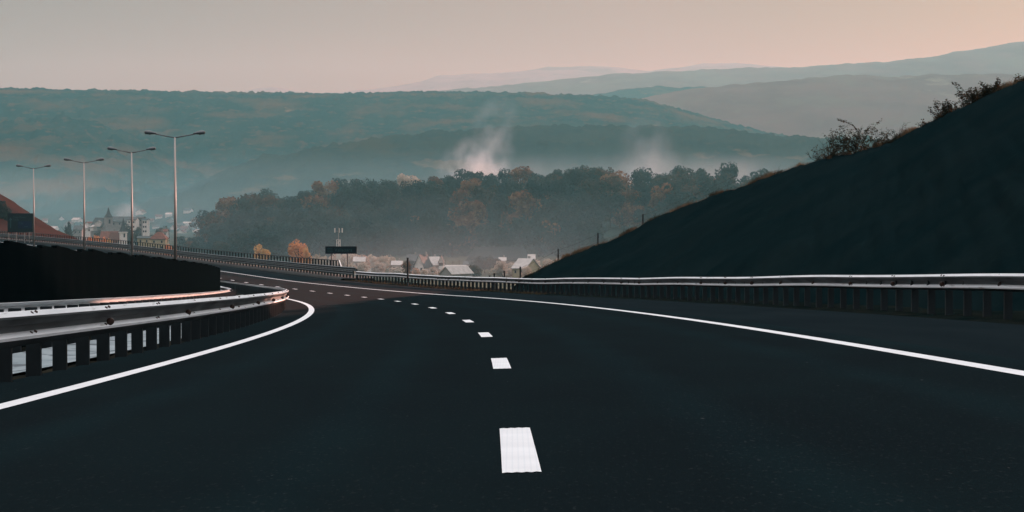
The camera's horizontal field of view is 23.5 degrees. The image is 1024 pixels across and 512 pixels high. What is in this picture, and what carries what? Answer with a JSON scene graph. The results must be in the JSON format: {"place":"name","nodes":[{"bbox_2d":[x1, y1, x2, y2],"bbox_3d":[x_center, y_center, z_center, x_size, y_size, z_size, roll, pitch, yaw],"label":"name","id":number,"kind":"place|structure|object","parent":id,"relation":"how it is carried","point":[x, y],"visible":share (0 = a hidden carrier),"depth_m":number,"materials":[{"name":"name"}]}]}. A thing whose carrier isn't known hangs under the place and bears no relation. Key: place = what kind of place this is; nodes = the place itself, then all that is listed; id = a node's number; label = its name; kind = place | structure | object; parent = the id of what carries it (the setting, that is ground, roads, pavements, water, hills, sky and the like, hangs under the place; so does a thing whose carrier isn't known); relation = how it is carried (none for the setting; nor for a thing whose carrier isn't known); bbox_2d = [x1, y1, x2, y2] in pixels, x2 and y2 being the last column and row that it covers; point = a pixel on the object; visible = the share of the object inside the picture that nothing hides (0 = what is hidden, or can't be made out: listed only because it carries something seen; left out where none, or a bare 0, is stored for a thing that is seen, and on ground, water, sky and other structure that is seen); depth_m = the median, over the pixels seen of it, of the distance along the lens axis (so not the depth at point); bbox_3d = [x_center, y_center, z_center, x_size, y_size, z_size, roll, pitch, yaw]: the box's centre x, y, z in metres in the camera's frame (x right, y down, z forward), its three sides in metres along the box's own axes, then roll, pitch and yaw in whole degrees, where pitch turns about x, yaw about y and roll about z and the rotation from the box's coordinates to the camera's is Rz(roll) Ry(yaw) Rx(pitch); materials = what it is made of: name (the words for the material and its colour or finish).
{"place":"outdoors","nodes":[
{"label":"outdoors","id":0,"kind":"place"},
{"bbox_2d":[0,194,82,244],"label":"hillside","id":1,"kind":"structure","parent":0,"point":[42,228],"depth_m":621.25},
{"bbox_2d":[0,200,10,220],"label":"broadleaf tree","id":2,"kind":"object","parent":1,"relation":"on","point":[2,210],"visible":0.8,"depth_m":599.67,"materials":[{"name":"green plant"}]},
{"bbox_2d":[0,115,214,215],"bbox_3d":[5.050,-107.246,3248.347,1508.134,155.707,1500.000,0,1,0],"label":"hill","id":3,"kind":"structure","parent":0,"point":[39,141],"depth_m":2894.29,"materials":[{"name":"plant"}]},
{"bbox_2d":[107,219,127,248],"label":"church","id":4,"kind":"structure","parent":0,"point":[121,234],"depth_m":1299.53,"materials":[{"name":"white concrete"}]},
{"bbox_2d":[13,293,242,379],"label":"median","id":5,"kind":"object","parent":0,"point":[19,375],"depth_m":30.05,"materials":[{"name":"soil"}]},
{"bbox_2d":[16,164,50,246],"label":"street lamp","id":6,"kind":"object","parent":5,"relation":"on","point":[19,165],"visible":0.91,"depth_m":338.87,"materials":[{"name":"grey"}]},
{"bbox_2d":[64,158,103,249],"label":"street lamp","id":7,"kind":"object","parent":5,"relation":"on","point":[68,159],"visible":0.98,"depth_m":291.38,"materials":[{"name":"grey"}]},
{"bbox_2d":[0,241,219,346],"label":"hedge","id":8,"kind":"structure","parent":5,"relation":"on","point":[28,273],"depth_m":44.87,"materials":[{"name":"plant"}]},
{"bbox_2d":[0,286,235,353],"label":"guardrail","id":9,"kind":"object","parent":5,"relation":"on","point":[56,304],"visible":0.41,"depth_m":42.30,"materials":[{"name":"metal"}]},
{"bbox_2d":[12,295,240,373],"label":"drainage channel","id":10,"kind":"object","parent":5,"relation":"on","point":[18,362],"visible":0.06,"depth_m":32.92,"materials":[{"name":"concrete"}]},
{"bbox_2d":[107,147,155,255],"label":"street lamp","id":11,"kind":"object","parent":5,"relation":"on","point":[113,148],"visible":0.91,"depth_m":242.89,"materials":[{"name":"grey"}]},
{"bbox_2d":[0,281,288,382],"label":"guardrail","id":12,"kind":"object","parent":5,"relation":"on","point":[188,320],"visible":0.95,"depth_m":29.40,"materials":[{"name":"metal"}]},
{"bbox_2d":[144,130,204,259],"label":"street lamp","id":13,"kind":"object","parent":5,"relation":"on","point":[149,132],"visible":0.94,"depth_m":192.86,"materials":[{"name":"grey"}]},
{"bbox_2d":[63,232,561,288],"bbox_3d":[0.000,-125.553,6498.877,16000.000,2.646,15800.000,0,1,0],"label":"ground","id":14,"kind":"structure","parent":0,"point":[454,259],"depth_m":1283.25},
{"bbox_2d":[90,207,112,236],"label":"church","id":15,"kind":"structure","parent":14,"relation":"on","point":[107,222],"depth_m":1619.34,"materials":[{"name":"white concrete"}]},
{"bbox_2d":[112,216,129,230],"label":"hall","id":16,"kind":"structure","parent":14,"relation":"on","point":[117,222],"depth_m":1633.06,"materials":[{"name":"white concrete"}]},
{"bbox_2d":[150,230,168,253],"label":"house","id":17,"kind":"structure","parent":14,"relation":"on","point":[156,238],"depth_m":1244.74,"materials":[{"name":"paint"}]},
{"bbox_2d":[211,241,232,255],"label":"broadleaf tree","id":18,"kind":"object","parent":14,"relation":"on","point":[218,245],"visible":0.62,"depth_m":1329.58,"materials":[{"name":"green plant"}]},
{"bbox_2d":[242,221,283,257],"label":"broadleaf tree","id":19,"kind":"object","parent":14,"relation":"on","point":[270,235],"visible":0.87,"depth_m":1320.47,"materials":[{"name":"green plant"}]},
{"bbox_2d":[288,239,309,269],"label":"broadleaf tree","id":20,"kind":"object","parent":14,"relation":"on","point":[297,247],"visible":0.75,"depth_m":1009.17,"materials":[{"name":"orange plant"}]},
{"bbox_2d":[346,219,382,256],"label":"broadleaf tree","id":21,"kind":"object","parent":14,"relation":"on","point":[365,233],"visible":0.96,"depth_m":1320.54,"materials":[{"name":"green plant"}]},
{"bbox_2d":[369,223,394,256],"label":"broadleaf tree","id":22,"kind":"object","parent":14,"relation":"on","point":[386,246],"visible":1,"depth_m":1328.46,"materials":[{"name":"green plant"}]},
{"bbox_2d":[413,252,432,274],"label":"house","id":23,"kind":"structure","parent":14,"relation":"on","point":[423,261],"depth_m":1031.06,"materials":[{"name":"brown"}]},
{"bbox_2d":[439,266,473,282],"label":"house","id":24,"kind":"structure","parent":14,"relation":"on","point":[467,271],"depth_m":957.15,"materials":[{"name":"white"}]},
{"bbox_2d":[466,247,528,263],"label":"hall","id":25,"kind":"structure","parent":14,"relation":"on","point":[512,254],"depth_m":1232.94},
{"bbox_2d":[511,256,539,277],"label":"house","id":26,"kind":"structure","parent":14,"relation":"on","point":[521,262],"depth_m":982.59,"materials":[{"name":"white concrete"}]},
{"bbox_2d":[0,87,786,174],"bbox_3d":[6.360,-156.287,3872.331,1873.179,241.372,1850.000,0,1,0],"label":"hill","id":27,"kind":"structure","parent":0,"point":[239,128],"depth_m":3658.84,"materials":[{"name":"plant"}]},
{"bbox_2d":[201,196,654,256],"bbox_3d":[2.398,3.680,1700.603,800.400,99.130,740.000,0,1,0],"label":"wooded hill","id":28,"kind":"structure","parent":0,"point":[613,231],"depth_m":1377.23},
{"bbox_2d":[198,210,232,242],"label":"broadleaf tree","id":29,"kind":"object","parent":28,"relation":"on","point":[217,220],"visible":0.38,"depth_m":1443.58,"materials":[{"name":"green plant"}]},
{"bbox_2d":[215,197,238,215],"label":"broadleaf tree","id":30,"kind":"object","parent":28,"relation":"on","point":[224,207],"visible":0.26,"depth_m":1611.06,"materials":[{"name":"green plant"}]},
{"bbox_2d":[229,198,256,214],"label":"broadleaf tree","id":31,"kind":"object","parent":28,"relation":"on","point":[242,205],"visible":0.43,"depth_m":1515.11,"materials":[{"name":"green plant"}]},
{"bbox_2d":[228,193,263,210],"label":"broadleaf tree","id":32,"kind":"object","parent":28,"relation":"on","point":[256,199],"visible":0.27,"depth_m":1559.57,"materials":[{"name":"green plant"}]},
{"bbox_2d":[277,197,302,213],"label":"broadleaf tree","id":33,"kind":"object","parent":28,"relation":"on","point":[297,203],"visible":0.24,"depth_m":1485.80,"materials":[{"name":"green plant"}]},
{"bbox_2d":[279,220,304,252],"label":"broadleaf tree","id":34,"kind":"object","parent":28,"relation":"on","point":[286,229],"visible":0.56,"depth_m":1353.12,"materials":[{"name":"green plant"}]},
{"bbox_2d":[291,224,321,255],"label":"broadleaf tree","id":35,"kind":"object","parent":28,"relation":"on","point":[307,237],"visible":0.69,"depth_m":1336.21,"materials":[{"name":"green plant"}]},
{"bbox_2d":[294,194,327,208],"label":"broadleaf tree","id":36,"kind":"object","parent":28,"relation":"on","point":[316,199],"visible":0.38,"depth_m":1490.91,"materials":[{"name":"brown plant"}]},
{"bbox_2d":[311,180,338,196],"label":"broadleaf tree","id":37,"kind":"object","parent":28,"relation":"on","point":[319,188],"visible":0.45,"depth_m":1654.11,"materials":[{"name":"green plant"}]},
{"bbox_2d":[321,228,348,254],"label":"broadleaf tree","id":38,"kind":"object","parent":28,"relation":"on","point":[329,239],"visible":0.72,"depth_m":1344.37,"materials":[{"name":"green plant"}]},
{"bbox_2d":[330,192,353,216],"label":"broadleaf tree","id":39,"kind":"object","parent":28,"relation":"on","point":[339,201],"visible":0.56,"depth_m":1484.20,"materials":[{"name":"green plant"}]},
{"bbox_2d":[397,173,419,186],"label":"broadleaf tree","id":40,"kind":"object","parent":28,"relation":"on","point":[401,177],"visible":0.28,"depth_m":1657.85,"materials":[{"name":"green plant"}]},
{"bbox_2d":[396,195,423,221],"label":"broadleaf tree","id":41,"kind":"object","parent":28,"relation":"on","point":[407,202],"visible":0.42,"depth_m":1443.52,"materials":[{"name":"green plant"}]},
{"bbox_2d":[393,217,428,253],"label":"broadleaf tree","id":42,"kind":"object","parent":28,"relation":"on","point":[408,224],"visible":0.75,"depth_m":1357.14,"materials":[{"name":"green plant"}]},
{"bbox_2d":[401,183,428,205],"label":"broadleaf tree","id":43,"kind":"object","parent":28,"relation":"on","point":[409,190],"visible":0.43,"depth_m":1513.88,"materials":[{"name":"green plant"}]},
{"bbox_2d":[412,210,445,256],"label":"broadleaf tree","id":44,"kind":"object","parent":28,"relation":"on","point":[426,224],"visible":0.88,"depth_m":1343.08,"materials":[{"name":"green plant"}]},
{"bbox_2d":[419,183,455,217],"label":"broadleaf tree","id":45,"kind":"object","parent":28,"relation":"on","point":[429,191],"visible":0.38,"depth_m":1490.82,"materials":[{"name":"green plant"}]},
{"bbox_2d":[431,220,472,256],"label":"broadleaf tree","id":46,"kind":"object","parent":28,"relation":"on","point":[456,236],"visible":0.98,"depth_m":1328.12,"materials":[{"name":"green plant"}]},
{"bbox_2d":[449,187,472,205],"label":"broadleaf tree","id":47,"kind":"object","parent":28,"relation":"on","point":[456,198],"visible":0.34,"depth_m":1483.18,"materials":[{"name":"green plant"}]},
{"bbox_2d":[447,214,482,254],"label":"broadleaf tree","id":48,"kind":"object","parent":28,"relation":"on","point":[473,222],"visible":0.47,"depth_m":1355.68,"materials":[{"name":"green plant"}]},
{"bbox_2d":[454,168,477,184],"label":"broadleaf tree","id":49,"kind":"object","parent":28,"relation":"on","point":[466,175],"visible":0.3,"depth_m":1666.04,"materials":[{"name":"green plant"}]},
{"bbox_2d":[447,198,486,231],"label":"broadleaf tree","id":50,"kind":"object","parent":28,"relation":"on","point":[474,208],"visible":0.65,"depth_m":1391.18,"materials":[{"name":"green plant"}]},
{"bbox_2d":[458,178,481,196],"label":"broadleaf tree","id":51,"kind":"object","parent":28,"relation":"on","point":[469,185],"visible":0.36,"depth_m":1533.11,"materials":[{"name":"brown plant"}]},
{"bbox_2d":[470,171,498,190],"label":"broadleaf tree","id":52,"kind":"object","parent":28,"relation":"on","point":[492,178],"visible":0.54,"depth_m":1609.94,"materials":[{"name":"green plant"}]},
{"bbox_2d":[471,185,501,218],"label":"broadleaf tree","id":53,"kind":"object","parent":28,"relation":"on","point":[479,193],"visible":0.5,"depth_m":1464.10,"materials":[{"name":"green plant"}]},
{"bbox_2d":[485,193,515,222],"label":"broadleaf tree","id":54,"kind":"object","parent":28,"relation":"on","point":[499,205],"visible":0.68,"depth_m":1430.71,"materials":[{"name":"green plant"}]},
{"bbox_2d":[508,166,533,188],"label":"broadleaf tree","id":55,"kind":"object","parent":28,"relation":"on","point":[524,173],"visible":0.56,"depth_m":1653.32,"materials":[{"name":"green plant"}]},
{"bbox_2d":[507,189,541,220],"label":"broadleaf tree","id":56,"kind":"object","parent":28,"relation":"on","point":[522,202],"visible":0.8,"depth_m":1426.03,"materials":[{"name":"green plant"}]},
{"bbox_2d":[520,177,552,204],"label":"broadleaf tree","id":57,"kind":"object","parent":28,"relation":"on","point":[539,189],"visible":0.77,"depth_m":1507.49,"materials":[{"name":"green plant"}]},
{"bbox_2d":[522,219,558,256],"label":"broadleaf tree","id":58,"kind":"object","parent":28,"relation":"on","point":[542,246],"visible":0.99,"depth_m":1333.80,"materials":[{"name":"green plant"}]},
{"bbox_2d":[533,199,564,230],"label":"broadleaf tree","id":59,"kind":"object","parent":28,"relation":"on","point":[553,207],"visible":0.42,"depth_m":1409.40,"materials":[{"name":"green plant"}]},
{"bbox_2d":[552,231,577,256],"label":"broadleaf tree","id":60,"kind":"object","parent":28,"relation":"on","point":[562,241],"visible":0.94,"depth_m":1332.39,"materials":[{"name":"green plant"}]},
{"bbox_2d":[558,167,588,200],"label":"broadleaf tree","id":61,"kind":"object","parent":28,"relation":"on","point":[574,177],"visible":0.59,"depth_m":1534.55,"materials":[{"name":"green plant"}]},
{"bbox_2d":[565,221,588,250],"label":"broadleaf tree","id":62,"kind":"object","parent":28,"relation":"on","point":[577,230],"visible":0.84,"depth_m":1353.79,"materials":[{"name":"green plant"}]},
{"bbox_2d":[578,165,599,186],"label":"broadleaf tree","id":63,"kind":"object","parent":28,"relation":"on","point":[590,172],"visible":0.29,"depth_m":1604.48,"materials":[{"name":"green plant"}]},
{"bbox_2d":[584,229,607,247],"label":"broadleaf tree","id":64,"kind":"object","parent":28,"relation":"on","point":[592,240],"visible":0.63,"depth_m":1341.61,"materials":[{"name":"green plant"}]},
{"bbox_2d":[594,175,624,202],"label":"broadleaf tree","id":65,"kind":"object","parent":28,"relation":"on","point":[614,183],"visible":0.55,"depth_m":1511.73,"materials":[{"name":"green plant"}]},
{"bbox_2d":[594,192,626,227],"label":"broadleaf tree","id":66,"kind":"object","parent":28,"relation":"on","point":[608,205],"visible":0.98,"depth_m":1453.57,"materials":[{"name":"green plant"}]},
{"bbox_2d":[599,170,632,195],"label":"broadleaf tree","id":67,"kind":"object","parent":28,"relation":"on","point":[625,179],"visible":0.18,"depth_m":1539.35,"materials":[{"name":"green plant"}]},
{"bbox_2d":[611,204,635,230],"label":"broadleaf tree","id":68,"kind":"object","parent":28,"relation":"on","point":[625,213],"visible":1,"depth_m":1448.21,"materials":[{"name":"green plant"}]},
{"bbox_2d":[616,188,643,215],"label":"broadleaf tree","id":69,"kind":"object","parent":28,"relation":"on","point":[628,194],"visible":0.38,"depth_m":1485.85,"materials":[{"name":"green plant"}]},
{"bbox_2d":[626,169,645,191],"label":"broadleaf tree","id":70,"kind":"object","parent":28,"relation":"on","point":[637,176],"visible":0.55,"depth_m":1606.94,"materials":[{"name":"green plant"}]},
{"bbox_2d":[628,193,650,214],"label":"broadleaf tree","id":71,"kind":"object","parent":28,"relation":"on","point":[644,200],"visible":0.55,"depth_m":1483.41,"materials":[{"name":"green plant"}]},
{"bbox_2d":[632,207,655,222],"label":"broadleaf tree","id":72,"kind":"object","parent":28,"relation":"on","point":[638,213],"visible":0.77,"depth_m":1443.77,"materials":[{"name":"green plant"}]},
{"bbox_2d":[637,167,656,188],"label":"broadleaf tree","id":73,"kind":"object","parent":28,"relation":"on","point":[648,177],"visible":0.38,"depth_m":1672.54,"materials":[{"name":"green plant"}]},
{"bbox_2d":[647,182,672,210],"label":"broadleaf tree","id":74,"kind":"object","parent":28,"relation":"on","point":[657,196],"visible":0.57,"depth_m":1498.10,"materials":[{"name":"green plant"}]},
{"bbox_2d":[649,174,682,192],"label":"broadleaf tree","id":75,"kind":"object","parent":28,"relation":"on","point":[666,178],"visible":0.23,"depth_m":1583.67,"materials":[{"name":"green plant"}]},
{"bbox_2d":[653,179,681,200],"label":"broadleaf tree","id":76,"kind":"object","parent":28,"relation":"on","point":[660,182],"visible":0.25,"depth_m":1532.67,"materials":[{"name":"green plant"}]},
{"bbox_2d":[658,188,689,210],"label":"broadleaf tree","id":77,"kind":"object","parent":28,"relation":"on","point":[673,198],"visible":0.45,"depth_m":1448.94,"materials":[{"name":"green plant"}]},
{"bbox_2d":[670,170,698,187],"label":"broadleaf tree","id":78,"kind":"object","parent":28,"relation":"on","point":[684,178],"visible":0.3,"depth_m":1607.91,"materials":[{"name":"green plant"}]},
{"bbox_2d":[680,183,703,201],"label":"broadleaf tree","id":79,"kind":"object","parent":28,"relation":"on","point":[693,190],"visible":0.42,"depth_m":1567.47,"materials":[{"name":"green plant"}]},
{"bbox_2d":[695,173,726,197],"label":"broadleaf tree","id":80,"kind":"object","parent":28,"relation":"on","point":[708,184],"visible":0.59,"depth_m":1545.82,"materials":[{"name":"green plant"}]},
{"bbox_2d":[714,161,740,183],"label":"broadleaf tree","id":81,"kind":"object","parent":28,"relation":"on","point":[733,169],"visible":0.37,"depth_m":1642.70,"materials":[{"name":"green plant"}]},
{"bbox_2d":[715,175,740,190],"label":"broadleaf tree","id":82,"kind":"object","parent":28,"relation":"on","point":[720,179],"visible":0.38,"depth_m":1551.38,"materials":[{"name":"green plant"}]},
{"bbox_2d":[35,123,882,231],"bbox_3d":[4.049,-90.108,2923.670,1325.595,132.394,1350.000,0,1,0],"label":"hill","id":83,"kind":"structure","parent":0,"point":[544,150],"depth_m":2642.60,"materials":[{"name":"plant"}]},
{"bbox_2d":[0,242,1023,511],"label":"road","id":84,"kind":"structure","parent":0,"point":[312,396],"depth_m":13.71,"materials":[{"name":"asphalt"}]},
{"bbox_2d":[0,240,1023,359],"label":"road shoulder","id":85,"kind":"object","parent":84,"relation":"attached to","point":[998,339],"visible":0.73,"depth_m":40.79},
{"bbox_2d":[8,213,32,242],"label":"road sign","id":86,"kind":"object","parent":85,"relation":"on","point":[20,222],"visible":1,"depth_m":435.94,"materials":[{"name":"teal"}]},
{"bbox_2d":[0,0,1023,92],"label":"sky","id":87,"kind":"structure","parent":0,"point":[316,46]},
{"bbox_2d":[245,63,787,93],"bbox_3d":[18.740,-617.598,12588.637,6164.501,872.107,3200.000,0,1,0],"label":"mountain range","id":88,"kind":"structure","parent":0,"point":[443,82],"depth_m":13080.60,"materials":[{"name":"grey"}]},
{"bbox_2d":[594,86,704,98],"bbox_3d":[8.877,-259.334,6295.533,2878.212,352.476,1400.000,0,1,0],"label":"hill","id":89,"kind":"structure","parent":0,"point":[639,93],"depth_m":6189.42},
{"bbox_2d":[344,280,1023,324],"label":"verge","id":90,"kind":"structure","parent":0,"point":[997,317],"depth_m":57.91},
{"bbox_2d":[342,279,573,293],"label":"verge grass","id":91,"kind":"structure","parent":90,"relation":"on","point":[509,291],"depth_m":146.53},
{"bbox_2d":[356,271,1023,318],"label":"guardrail","id":92,"kind":"object","parent":90,"relation":"on","point":[1008,284],"visible":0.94,"depth_m":65.24,"materials":[{"name":"metal"}]},
{"bbox_2d":[425,41,1023,94],"bbox_3d":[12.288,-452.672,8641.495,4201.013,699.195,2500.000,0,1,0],"label":"mountain range","id":93,"kind":"structure","parent":0,"point":[1007,58],"depth_m":8812.97,"materials":[{"name":"grey"}]},
{"bbox_2d":[514,77,1023,310],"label":"hillside","id":94,"kind":"structure","parent":0,"point":[943,195],"depth_m":94.06,"materials":[{"name":"plant"}]},
{"bbox_2d":[489,176,734,288],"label":"wire fence","id":95,"kind":"object","parent":94,"relation":"on","point":[558,257],"visible":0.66,"depth_m":147.89,"materials":[{"name":"grey"}]},
{"bbox_2d":[820,118,884,157],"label":"bramble bush","id":96,"kind":"object","parent":94,"relation":"on","point":[847,141],"visible":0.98,"depth_m":122.67,"materials":[{"name":"brown plant"}]},
{"bbox_2d":[927,99,961,119],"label":"bush","id":97,"kind":"object","parent":94,"relation":"on","point":[946,108],"visible":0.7,"depth_m":113.83,"materials":[{"name":"green plant"}]},
{"bbox_2d":[952,81,991,107],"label":"bush","id":98,"kind":"object","parent":94,"relation":"on","point":[973,97],"visible":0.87,"depth_m":111.54,"materials":[{"name":"green plant"}]},
{"bbox_2d":[978,78,1007,97],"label":"bush","id":99,"kind":"object","parent":94,"relation":"on","point":[990,88],"visible":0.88,"depth_m":110.17,"materials":[{"name":"green plant"}]},
{"bbox_2d":[642,73,1023,139],"bbox_3d":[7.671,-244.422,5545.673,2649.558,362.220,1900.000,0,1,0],"label":"hill","id":100,"kind":"structure","parent":0,"point":[815,107],"depth_m":5372.03,"materials":[{"name":"grey"}]},
{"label":"embankment","id":101,"kind":"structure","parent":0,"visible":0},
{"bbox_2d":[0,238,372,279],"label":"bridge edge","id":102,"kind":"object","parent":101,"relation":"on","point":[308,274],"visible":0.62,"depth_m":298.14,"materials":[{"name":"concrete"}]},
{"bbox_2d":[0,231,341,273],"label":"bridge railing","id":103,"kind":"object","parent":102,"relation":"on","point":[339,263],"visible":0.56,"depth_m":300.35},
{"bbox_2d":[0,234,357,280],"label":"guardrail","id":104,"kind":"object","parent":102,"relation":"on","point":[328,269],"visible":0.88,"depth_m":293.21,"materials":[{"name":"metal"}]},
{"bbox_2d":[325,246,356,266],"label":"road sign","id":105,"kind":"object","parent":102,"relation":"on","point":[331,250],"visible":1,"depth_m":232.02,"materials":[{"name":"black"}]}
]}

